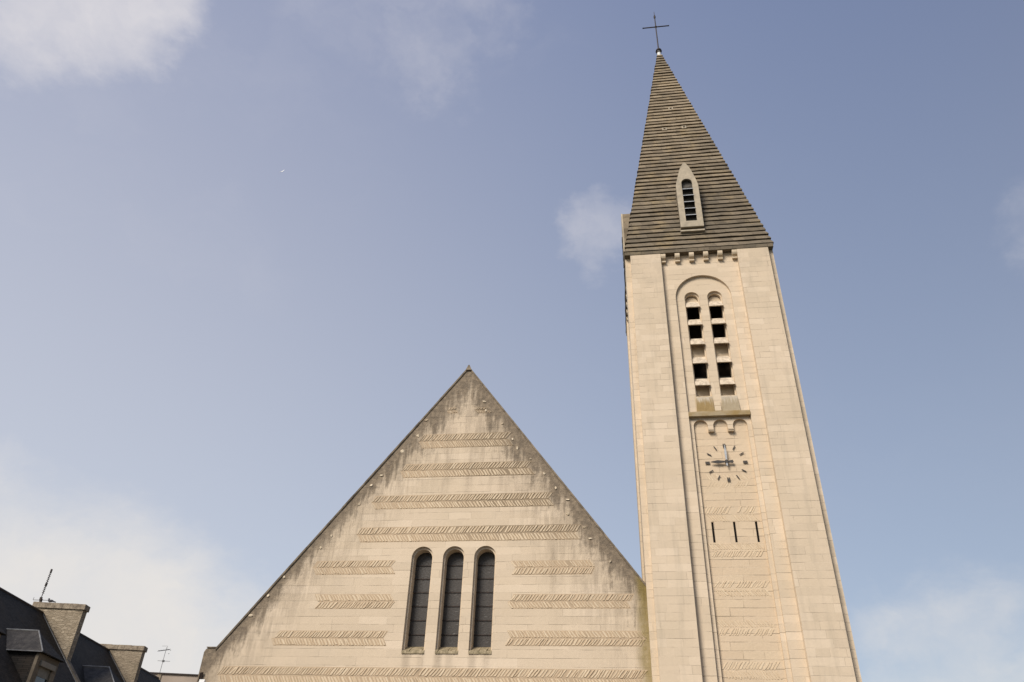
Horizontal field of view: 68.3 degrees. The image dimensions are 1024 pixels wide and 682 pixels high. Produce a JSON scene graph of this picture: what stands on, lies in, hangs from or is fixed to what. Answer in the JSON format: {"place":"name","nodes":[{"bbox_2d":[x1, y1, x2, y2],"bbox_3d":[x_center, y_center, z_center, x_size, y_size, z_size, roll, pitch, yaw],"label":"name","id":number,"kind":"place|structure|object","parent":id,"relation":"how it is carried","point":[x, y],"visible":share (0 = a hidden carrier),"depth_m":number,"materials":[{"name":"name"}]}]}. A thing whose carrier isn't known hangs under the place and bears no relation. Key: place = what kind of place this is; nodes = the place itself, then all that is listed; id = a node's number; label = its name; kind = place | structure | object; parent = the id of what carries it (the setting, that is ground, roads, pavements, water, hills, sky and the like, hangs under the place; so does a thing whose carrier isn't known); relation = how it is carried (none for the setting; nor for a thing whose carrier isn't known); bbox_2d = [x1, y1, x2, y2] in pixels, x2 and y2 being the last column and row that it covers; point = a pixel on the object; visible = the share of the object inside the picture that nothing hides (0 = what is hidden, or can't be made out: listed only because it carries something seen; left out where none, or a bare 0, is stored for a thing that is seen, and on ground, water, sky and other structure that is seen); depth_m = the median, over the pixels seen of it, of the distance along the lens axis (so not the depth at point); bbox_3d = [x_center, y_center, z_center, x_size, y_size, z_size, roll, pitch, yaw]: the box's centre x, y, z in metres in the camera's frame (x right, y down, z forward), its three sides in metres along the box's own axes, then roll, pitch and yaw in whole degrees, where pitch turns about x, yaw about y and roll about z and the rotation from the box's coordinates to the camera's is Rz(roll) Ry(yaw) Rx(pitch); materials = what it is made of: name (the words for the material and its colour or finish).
{"place":"outdoors","nodes":[
{"label":"outdoors","id":0,"kind":"place"},
{"bbox_2d":[71,633,147,681],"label":"row house","id":1,"kind":"structure","parent":0,"point":[92,660],"depth_m":45.11,"materials":[{"name":"stone"}]},
{"bbox_2d":[137,667,160,681],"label":"row house","id":2,"kind":"structure","parent":0,"point":[145,675],"depth_m":52.62,"materials":[{"name":"stone"}]},
{"bbox_2d":[150,672,197,681],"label":"end building","id":3,"kind":"structure","parent":0,"point":[172,677],"depth_m":59.65,"materials":[{"name":"paint"}]},
{"bbox_2d":[157,647,170,670],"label":"television aerial","id":4,"kind":"object","parent":3,"relation":"on","point":[163,660],"visible":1,"depth_m":60.68,"materials":[{"name":"metal"}]},
{"bbox_2d":[0,0,1023,681],"label":"sky","id":5,"kind":"structure","parent":0,"point":[208,348],"materials":[{"name":"blue"}]},
{"label":"ground","id":6,"kind":"structure","parent":0,"visible":0},
{"bbox_2d":[197,365,651,681],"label":"church nave","id":7,"kind":"structure","parent":6,"relation":"on","point":[461,536],"depth_m":34.15,"materials":[{"name":"stone"}]},
{"bbox_2d":[198,672,205,681],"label":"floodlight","id":8,"kind":"object","parent":7,"relation":"attached to","point":[200,679],"visible":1,"depth_m":33.09,"materials":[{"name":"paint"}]},
{"bbox_2d":[401,553,431,653],"bbox_3d":[-4.164,11.759,34.055,1.000,4.680,0.706,-3,-34,8],"label":"lancet window","id":9,"kind":"structure","parent":7,"relation":"in","point":[416,639],"depth_m":34.24,"materials":[{"name":"grey glass"}]},
{"bbox_2d":[435,552,463,653],"bbox_3d":[-2.693,11.686,33.859,1.000,4.680,0.707,-3,-34,8],"label":"lancet window","id":10,"kind":"structure","parent":7,"relation":"in","point":[453,586],"depth_m":34.05,"materials":[{"name":"grey glass"}]},
{"bbox_2d":[468,552,494,653],"bbox_3d":[-1.248,11.617,33.668,1.000,4.680,0.701,-3,-34,8],"label":"lancet window","id":11,"kind":"structure","parent":7,"relation":"in","point":[486,562],"depth_m":33.86,"materials":[{"name":"grey glass"}]},
{"bbox_2d":[621,14,861,681],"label":"bell tower","id":12,"kind":"structure","parent":6,"relation":"on","point":[741,578],"depth_m":35.78,"materials":[{"name":"stone"}]},
{"label":"square","id":13,"kind":"structure","parent":0,"visible":0},
{"bbox_2d":[0,587,90,681],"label":"row house","id":14,"kind":"structure","parent":13,"relation":"on","point":[38,641],"depth_m":35.68,"materials":[{"name":"stone"}]},
{"bbox_2d":[33,569,52,600],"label":"television aerial","id":15,"kind":"object","parent":14,"relation":"attached to","point":[45,585],"visible":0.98,"depth_m":40.66,"materials":[{"name":"paint"}]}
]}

